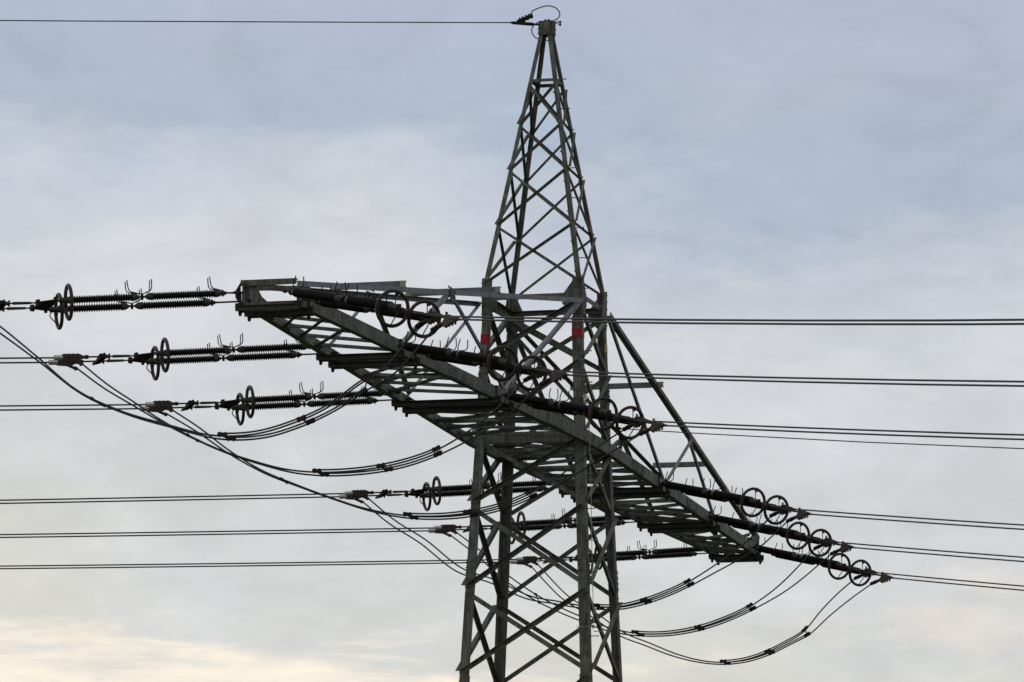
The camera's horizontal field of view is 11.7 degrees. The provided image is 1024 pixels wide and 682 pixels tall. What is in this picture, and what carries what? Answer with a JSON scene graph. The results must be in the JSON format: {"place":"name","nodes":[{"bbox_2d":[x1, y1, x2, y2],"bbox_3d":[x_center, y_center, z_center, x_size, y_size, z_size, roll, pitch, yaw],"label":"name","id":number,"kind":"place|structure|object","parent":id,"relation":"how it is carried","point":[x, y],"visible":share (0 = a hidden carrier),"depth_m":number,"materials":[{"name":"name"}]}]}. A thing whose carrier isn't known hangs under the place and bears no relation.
{"place":"outdoors","nodes":[
{"label":"outdoors","id":0,"kind":"place"},
{"bbox_2d":[0,0,1023,681],"label":"sky","id":1,"kind":"structure","parent":0,"point":[739,159],"materials":[{"name":"grey"}]},
{"label":"ground","id":2,"kind":"structure","parent":0,"visible":0},
{"bbox_2d":[235,19,763,681],"bbox_3d":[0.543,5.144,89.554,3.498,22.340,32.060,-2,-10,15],"label":"lattice pylon","id":3,"kind":"object","parent":2,"relation":"on","point":[563,437],"visible":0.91,"depth_m":89.72,"materials":[{"name":"grey metal"}]},
{"bbox_2d":[0,276,250,329],"bbox_3d":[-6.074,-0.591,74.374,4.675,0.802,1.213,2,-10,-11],"label":"insulator string","id":4,"kind":"object","parent":3,"relation":"attached to","point":[45,306],"visible":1,"depth_m":74.40,"materials":[{"name":"ceramic"}]},
{"bbox_2d":[0,326,416,436],"bbox_3d":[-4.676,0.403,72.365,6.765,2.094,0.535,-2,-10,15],"label":"jumper cable","id":5,"kind":"object","parent":4,"relation":"hanging from","point":[348,390],"visible":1,"depth_m":71.74,"materials":[{"name":"metal"}]},
{"bbox_2d":[217,432,235,441],"bbox_3d":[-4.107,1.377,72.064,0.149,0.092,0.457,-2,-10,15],"label":"jumper spacer","id":6,"kind":"object","parent":5,"relation":"attached to","point":[221,434],"visible":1,"depth_m":71.88,"materials":[{"name":"metal"}]},
{"bbox_2d":[296,415,314,424],"bbox_3d":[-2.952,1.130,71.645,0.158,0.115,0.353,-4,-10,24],"label":"jumper spacer","id":7,"kind":"object","parent":5,"relation":"attached to","point":[303,418],"visible":1,"depth_m":71.56,"materials":[{"name":"metal"}]},
{"bbox_2d":[358,374,371,395],"bbox_3d":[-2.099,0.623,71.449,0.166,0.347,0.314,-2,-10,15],"label":"jumper spacer","id":8,"kind":"object","parent":5,"relation":"attached to","point":[365,379],"visible":1,"depth_m":71.48,"materials":[{"name":"metal"}]},
{"bbox_2d":[0,331,431,440],"bbox_3d":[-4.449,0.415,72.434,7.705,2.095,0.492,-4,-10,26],"label":"jumper cable","id":9,"kind":"object","parent":4,"relation":"hanging from","point":[318,416],"visible":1,"depth_m":72.01,"materials":[{"name":"metal"}]},
{"bbox_2d":[48,333,337,380],"bbox_3d":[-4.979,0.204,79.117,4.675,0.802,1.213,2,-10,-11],"label":"insulator string","id":10,"kind":"object","parent":3,"relation":"attached to","point":[68,360],"visible":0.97,"depth_m":79.03,"materials":[{"name":"ceramic"}]},
{"bbox_2d":[0,362,48,363],"bbox_3d":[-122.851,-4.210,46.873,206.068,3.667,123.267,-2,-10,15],"label":"conductor wire","id":11,"kind":"object","parent":10,"relation":"attached to","point":[18,362],"visible":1,"depth_m":78.59,"materials":[{"name":"metal"}]},
{"bbox_2d":[0,357,53,358],"bbox_3d":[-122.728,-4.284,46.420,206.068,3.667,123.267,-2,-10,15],"label":"conductor wire","id":12,"kind":"object","parent":10,"relation":"attached to","point":[25,357],"visible":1,"depth_m":78.15,"materials":[{"name":"metal"}]},
{"bbox_2d":[81,362,523,472],"bbox_3d":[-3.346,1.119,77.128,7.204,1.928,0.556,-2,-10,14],"label":"jumper cable","id":13,"kind":"object","parent":10,"relation":"hanging from","point":[347,469],"visible":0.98,"depth_m":76.61,"materials":[{"name":"metal"}]},
{"bbox_2d":[312,468,328,476],"bbox_3d":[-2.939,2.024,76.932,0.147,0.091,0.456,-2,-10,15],"label":"jumper spacer","id":14,"kind":"object","parent":13,"relation":"attached to","point":[314,471],"visible":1,"depth_m":76.74,"materials":[{"name":"metal"}]},
{"bbox_2d":[432,445,442,457],"bbox_3d":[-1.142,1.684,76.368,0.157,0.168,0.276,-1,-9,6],"label":"jumper spacer","id":15,"kind":"object","parent":13,"relation":"attached to","point":[437,453],"visible":1,"depth_m":76.32,"materials":[{"name":"metal"}]},
{"bbox_2d":[74,366,539,476],"bbox_3d":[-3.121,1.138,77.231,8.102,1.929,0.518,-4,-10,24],"label":"jumper cable","id":16,"kind":"object","parent":10,"relation":"hanging from","point":[361,472],"visible":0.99,"depth_m":76.92,"materials":[{"name":"metal"}]},
{"bbox_2d":[376,463,393,472],"bbox_3d":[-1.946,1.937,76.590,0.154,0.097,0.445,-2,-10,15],"label":"jumper spacer","id":17,"kind":"object","parent":16,"relation":"hanging from","point":[381,465],"visible":1,"depth_m":76.51,"materials":[{"name":"metal"}]},
{"bbox_2d":[140,381,411,425],"bbox_3d":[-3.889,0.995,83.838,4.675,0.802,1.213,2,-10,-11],"label":"insulator string","id":18,"kind":"object","parent":3,"relation":"attached to","point":[159,406],"visible":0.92,"depth_m":83.72,"materials":[{"name":"metal"}]},
{"bbox_2d":[0,408,137,410],"bbox_3d":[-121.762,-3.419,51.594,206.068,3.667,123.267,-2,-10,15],"label":"conductor wire","id":19,"kind":"object","parent":18,"relation":"attached to","point":[67,409],"visible":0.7,"depth_m":83.13,"materials":[{"name":"metal"}]},
{"bbox_2d":[0,404,145,406],"bbox_3d":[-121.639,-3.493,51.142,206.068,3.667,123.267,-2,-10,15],"label":"conductor wire","id":20,"kind":"object","parent":18,"relation":"attached to","point":[68,405],"visible":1,"depth_m":82.67,"materials":[{"name":"metal"}]},
{"bbox_2d":[171,409,622,516],"bbox_3d":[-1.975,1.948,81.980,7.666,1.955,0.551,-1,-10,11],"label":"jumper cable","id":21,"kind":"object","parent":18,"relation":"hanging from","point":[433,515],"visible":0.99,"depth_m":81.52,"materials":[{"name":"metal"}]},
{"bbox_2d":[403,512,418,519],"bbox_3d":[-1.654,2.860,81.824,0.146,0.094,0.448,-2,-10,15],"label":"jumper spacer","id":22,"kind":"object","parent":21,"relation":"attached to","point":[408,514],"visible":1,"depth_m":81.62,"materials":[{"name":"metal"}]},
{"bbox_2d":[463,509,477,517],"bbox_3d":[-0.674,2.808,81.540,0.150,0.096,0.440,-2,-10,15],"label":"jumper spacer","id":23,"kind":"object","parent":21,"relation":"hanging from","point":[465,512],"visible":1,"depth_m":81.45,"materials":[{"name":"metal"}]},
{"bbox_2d":[165,412,638,519],"bbox_3d":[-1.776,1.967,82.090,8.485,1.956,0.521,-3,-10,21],"label":"jumper cable","id":24,"kind":"object","parent":18,"relation":"hanging from","point":[439,518],"visible":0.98,"depth_m":81.81,"materials":[{"name":"metal"}]},
{"bbox_2d":[525,489,537,499],"bbox_3d":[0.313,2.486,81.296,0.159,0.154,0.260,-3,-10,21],"label":"jumper spacer","id":25,"kind":"object","parent":24,"relation":"attached to","point":[532,495],"visible":1,"depth_m":81.24,"materials":[{"name":"metal"}]},
{"bbox_2d":[0,5,560,40],"bbox_3d":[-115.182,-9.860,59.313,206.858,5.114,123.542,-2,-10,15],"label":"earth wire","id":26,"kind":"object","parent":3,"relation":"attached to","point":[520,21],"visible":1,"depth_m":90.41,"materials":[{"name":"metal"}]},
{"bbox_2d":[280,276,460,337],"bbox_3d":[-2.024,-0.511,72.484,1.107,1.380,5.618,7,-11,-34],"label":"insulator string","id":27,"kind":"object","parent":3,"relation":"attached to","point":[379,306],"visible":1,"depth_m":71.89,"materials":[{"name":"ceramic"}]},
{"bbox_2d":[456,316,1023,321],"bbox_3d":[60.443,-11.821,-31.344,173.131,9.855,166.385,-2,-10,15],"label":"conductor wire","id":28,"kind":"object","parent":27,"relation":"attached to","point":[852,320],"visible":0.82,"depth_m":63.71,"materials":[{"name":"metal"}]},
{"bbox_2d":[460,319,1023,324],"bbox_3d":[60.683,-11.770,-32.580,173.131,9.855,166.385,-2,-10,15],"label":"conductor wire","id":29,"kind":"object","parent":27,"relation":"attached to","point":[708,323],"visible":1,"depth_m":63.83,"materials":[{"name":"metal"}]},
{"bbox_2d":[339,472,574,510],"bbox_3d":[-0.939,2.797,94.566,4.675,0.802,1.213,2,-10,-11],"label":"insulator string","id":30,"kind":"object","parent":3,"relation":"attached to","point":[433,492],"visible":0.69,"depth_m":94.36,"materials":[{"name":"metal"}]},
{"bbox_2d":[0,496,338,503],"bbox_3d":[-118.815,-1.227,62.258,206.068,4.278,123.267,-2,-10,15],"label":"conductor wire","id":31,"kind":"object","parent":30,"relation":"attached to","point":[165,500],"visible":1,"depth_m":93.29,"materials":[{"name":"metal"}]},
{"bbox_2d":[0,493,344,500],"bbox_3d":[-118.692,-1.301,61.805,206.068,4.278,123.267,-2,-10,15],"label":"conductor wire","id":32,"kind":"object","parent":30,"relation":"attached to","point":[166,497],"visible":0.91,"depth_m":92.80,"materials":[{"name":"metal"}]},
{"bbox_2d":[367,497,770,607],"bbox_3d":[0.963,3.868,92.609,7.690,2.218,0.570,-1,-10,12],"label":"jumper cable","id":33,"kind":"object","parent":30,"relation":"hanging from","point":[607,605],"visible":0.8,"depth_m":92.09,"materials":[{"name":"metal"}]},
{"bbox_2d":[683,578,693,587],"bbox_3d":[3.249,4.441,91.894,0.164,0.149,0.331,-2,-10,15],"label":"jumper spacer","id":34,"kind":"object","parent":33,"relation":"attached to","point":[691,583],"visible":1,"depth_m":91.83,"materials":[{"name":"metal"}]},
{"bbox_2d":[361,500,786,609],"bbox_3d":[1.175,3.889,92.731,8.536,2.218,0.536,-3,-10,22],"label":"jumper cable","id":35,"kind":"object","parent":30,"relation":"hanging from","point":[633,606],"visible":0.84,"depth_m":92.36,"materials":[{"name":"metal"}]},
{"bbox_2d":[594,603,603,610],"bbox_3d":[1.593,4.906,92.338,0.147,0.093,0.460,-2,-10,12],"label":"jumper spacer","id":36,"kind":"object","parent":35,"relation":"attached to","point":[598,606],"visible":0.79,"depth_m":92.14,"materials":[{"name":"metal"}]},
{"bbox_2d":[639,597,651,604],"bbox_3d":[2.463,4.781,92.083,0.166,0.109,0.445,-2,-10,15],"label":"jumper spacer","id":37,"kind":"object","parent":35,"relation":"attached to","point":[645,600],"visible":1,"depth_m":91.93,"materials":[{"name":"metal"}]},
{"bbox_2d":[398,331,567,390],"bbox_3d":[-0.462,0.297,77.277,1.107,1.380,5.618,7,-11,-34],"label":"insulator string","id":38,"kind":"object","parent":3,"relation":"attached to","point":[490,361],"visible":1,"depth_m":76.66,"materials":[{"name":"metal"}]},
{"bbox_2d":[552,370,1023,382],"bbox_3d":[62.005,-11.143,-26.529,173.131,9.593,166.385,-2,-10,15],"label":"conductor wire","id":39,"kind":"object","parent":38,"relation":"attached to","point":[1008,381],"visible":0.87,"depth_m":70.05,"materials":[{"name":"metal"}]},
{"bbox_2d":[568,374,1023,386],"bbox_3d":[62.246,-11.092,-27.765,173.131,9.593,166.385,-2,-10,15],"label":"conductor wire","id":40,"kind":"object","parent":38,"relation":"attached to","point":[924,384],"visible":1,"depth_m":69.26,"materials":[{"name":"metal"}]},
{"bbox_2d":[428,508,636,543],"bbox_3d":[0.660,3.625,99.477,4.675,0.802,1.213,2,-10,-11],"label":"insulator string","id":41,"kind":"object","parent":3,"relation":"attached to","point":[524,525],"visible":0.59,"depth_m":99.25,"materials":[{"name":"metal"}]},
{"bbox_2d":[0,530,428,537],"bbox_3d":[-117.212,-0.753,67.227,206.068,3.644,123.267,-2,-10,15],"label":"conductor wire","id":42,"kind":"object","parent":41,"relation":"attached to","point":[213,534],"visible":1,"depth_m":97.90,"materials":[{"name":"metal"}]},
{"bbox_2d":[0,527,434,534],"bbox_3d":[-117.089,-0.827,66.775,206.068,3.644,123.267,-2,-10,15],"label":"conductor wire","id":43,"kind":"object","parent":41,"relation":"attached to","point":[217,531],"visible":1,"depth_m":97.43,"materials":[{"name":"metal"}]},
{"bbox_2d":[455,531,813,634],"bbox_3d":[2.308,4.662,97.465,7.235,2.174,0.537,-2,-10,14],"label":"jumper cable","id":44,"kind":"object","parent":41,"relation":"hanging from","point":[668,631],"visible":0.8,"depth_m":96.84,"materials":[{"name":"metal"}]},
{"bbox_2d":[631,630,643,636],"bbox_3d":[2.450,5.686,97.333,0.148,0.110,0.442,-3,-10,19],"label":"jumper spacer","id":45,"kind":"object","parent":44,"relation":"hanging from","point":[635,632],"visible":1,"depth_m":97.15,"materials":[{"name":"metal"}]},
{"bbox_2d":[450,534,830,636],"bbox_3d":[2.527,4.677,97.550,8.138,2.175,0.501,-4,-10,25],"label":"jumper cable","id":46,"kind":"object","parent":41,"relation":"hanging from","point":[687,632],"visible":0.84,"depth_m":97.13,"materials":[{"name":"metal"}]},
{"bbox_2d":[694,624,704,631],"bbox_3d":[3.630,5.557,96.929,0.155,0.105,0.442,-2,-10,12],"label":"jumper spacer","id":47,"kind":"object","parent":46,"relation":"hanging from","point":[699,629],"visible":1,"depth_m":96.74,"materials":[{"name":"metal"}]},
{"bbox_2d":[746,602,755,611],"bbox_3d":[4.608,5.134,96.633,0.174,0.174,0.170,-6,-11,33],"label":"jumper spacer","id":48,"kind":"object","parent":46,"relation":"attached to","point":[750,605],"visible":1,"depth_m":96.61,"materials":[{"name":"metal"}]},
{"bbox_2d":[502,382,666,439],"bbox_3d":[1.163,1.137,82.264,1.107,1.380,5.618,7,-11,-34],"label":"insulator string","id":49,"kind":"object","parent":3,"relation":"attached to","point":[591,411],"visible":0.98,"depth_m":81.64,"materials":[{"name":"metal"}]},
{"bbox_2d":[611,427,1023,448],"bbox_3d":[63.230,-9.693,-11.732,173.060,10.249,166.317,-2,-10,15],"label":"power line","id":50,"kind":"object","parent":49,"relation":"attached to","point":[620,428],"visible":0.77,"depth_m":84.59,"materials":[{"name":"metal"}]},
{"bbox_2d":[650,420,1023,435],"bbox_3d":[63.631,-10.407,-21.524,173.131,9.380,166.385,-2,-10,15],"label":"conductor wire","id":51,"kind":"object","parent":49,"relation":"attached to","point":[843,428],"visible":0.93,"depth_m":76.12,"materials":[{"name":"metal"}]},
{"bbox_2d":[667,425,1023,439],"bbox_3d":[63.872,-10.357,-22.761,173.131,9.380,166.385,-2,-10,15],"label":"conductor wire","id":52,"kind":"object","parent":49,"relation":"attached to","point":[848,433],"visible":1,"depth_m":75.21,"materials":[{"name":"metal"}]},
{"bbox_2d":[510,539,722,574],"bbox_3d":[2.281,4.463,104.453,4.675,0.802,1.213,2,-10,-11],"label":"insulator string","id":53,"kind":"object","parent":3,"relation":"attached to","point":[661,553],"visible":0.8,"depth_m":104.38,"materials":[{"name":"metal"}]},
{"bbox_2d":[0,561,510,568],"bbox_3d":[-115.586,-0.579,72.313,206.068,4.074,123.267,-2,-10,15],"label":"conductor wire","id":54,"kind":"object","parent":53,"relation":"attached to","point":[235,565],"visible":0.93,"depth_m":102.47,"materials":[{"name":"metal"}]},
{"bbox_2d":[0,559,516,566],"bbox_3d":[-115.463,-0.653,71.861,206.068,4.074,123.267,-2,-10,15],"label":"conductor wire","id":55,"kind":"object","parent":53,"relation":"attached to","point":[235,563],"visible":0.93,"depth_m":101.99,"materials":[{"name":"metal"}]},
{"bbox_2d":[537,563,854,662],"bbox_3d":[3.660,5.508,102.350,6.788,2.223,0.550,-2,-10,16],"label":"jumper cable","id":56,"kind":"object","parent":53,"relation":"hanging from","point":[747,657],"visible":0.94,"depth_m":101.69,"materials":[{"name":"metal"}]},
{"bbox_2d":[720,659,729,664],"bbox_3d":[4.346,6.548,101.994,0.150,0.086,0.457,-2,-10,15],"label":"jumper spacer","id":57,"kind":"object","parent":56,"relation":"hanging from","point":[723,661],"visible":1,"depth_m":101.80,"materials":[{"name":"metal"}]},
{"bbox_2d":[764,648,774,655],"bbox_3d":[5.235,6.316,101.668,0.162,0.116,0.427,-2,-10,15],"label":"jumper spacer","id":58,"kind":"object","parent":56,"relation":"attached to","point":[769,651],"visible":1,"depth_m":101.49,"materials":[{"name":"metal"}]},
{"bbox_2d":[801,626,810,637],"bbox_3d":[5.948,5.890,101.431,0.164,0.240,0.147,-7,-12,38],"label":"jumper spacer","id":59,"kind":"object","parent":56,"relation":"attached to","point":[804,629],"visible":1,"depth_m":101.42,"materials":[{"name":"metal"}]},
{"bbox_2d":[530,565,869,664],"bbox_3d":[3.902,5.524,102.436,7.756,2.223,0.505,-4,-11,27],"label":"jumper cable","id":60,"kind":"object","parent":53,"relation":"hanging from","point":[740,662],"visible":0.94,"depth_m":102.03,"materials":[{"name":"metal"}]},
{"bbox_2d":[660,472,811,524],"bbox_3d":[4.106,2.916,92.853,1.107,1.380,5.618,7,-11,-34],"label":"insulator string","id":61,"kind":"object","parent":3,"relation":"attached to","point":[742,500],"visible":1,"depth_m":92.22,"materials":[{"name":"metal"}]},
{"bbox_2d":[795,509,1023,525],"bbox_3d":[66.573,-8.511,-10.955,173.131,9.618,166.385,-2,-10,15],"label":"conductor wire","id":62,"kind":"object","parent":61,"relation":"attached to","point":[913,517],"visible":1,"depth_m":88.23,"materials":[{"name":"metal"}]},
{"bbox_2d":[812,514,1023,529],"bbox_3d":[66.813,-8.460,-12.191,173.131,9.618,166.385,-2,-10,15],"label":"conductor wire","id":63,"kind":"object","parent":61,"relation":"attached to","point":[919,522],"visible":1,"depth_m":87.35,"materials":[{"name":"metal"}]},
{"bbox_2d":[708,506,854,556],"bbox_3d":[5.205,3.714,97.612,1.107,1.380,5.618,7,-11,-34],"label":"insulator string","id":64,"kind":"object","parent":3,"relation":"attached to","point":[786,533],"visible":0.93,"depth_m":96.97,"materials":[{"name":"metal"}]},
{"bbox_2d":[838,542,1023,557],"bbox_3d":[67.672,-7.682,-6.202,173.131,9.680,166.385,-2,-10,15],"label":"conductor wire","id":65,"kind":"object","parent":64,"relation":"attached to","point":[934,550],"visible":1,"depth_m":93.47,"materials":[{"name":"metal"}]},
{"bbox_2d":[855,547,1023,561],"bbox_3d":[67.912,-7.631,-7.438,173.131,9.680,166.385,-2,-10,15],"label":"conductor wire","id":66,"kind":"object","parent":64,"relation":"attached to","point":[939,554],"visible":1,"depth_m":92.61,"materials":[{"name":"metal"}]},
{"bbox_2d":[752,537,893,586],"bbox_3d":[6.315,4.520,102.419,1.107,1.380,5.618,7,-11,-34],"label":"insulator string","id":67,"kind":"object","parent":3,"relation":"attached to","point":[849,568],"visible":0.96,"depth_m":101.76,"materials":[{"name":"metal"}]},
{"bbox_2d":[877,572,1023,586],"bbox_3d":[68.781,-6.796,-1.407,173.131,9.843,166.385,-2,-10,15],"label":"conductor wire","id":68,"kind":"object","parent":67,"relation":"attached to","point":[951,579],"visible":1,"depth_m":98.82,"materials":[{"name":"metal"}]},
{"bbox_2d":[894,577,1023,590],"bbox_3d":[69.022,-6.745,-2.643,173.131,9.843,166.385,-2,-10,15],"label":"conductor wire","id":69,"kind":"object","parent":67,"relation":"attached to","point":[959,584],"visible":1,"depth_m":97.92,"materials":[{"name":"metal"}]}
]}

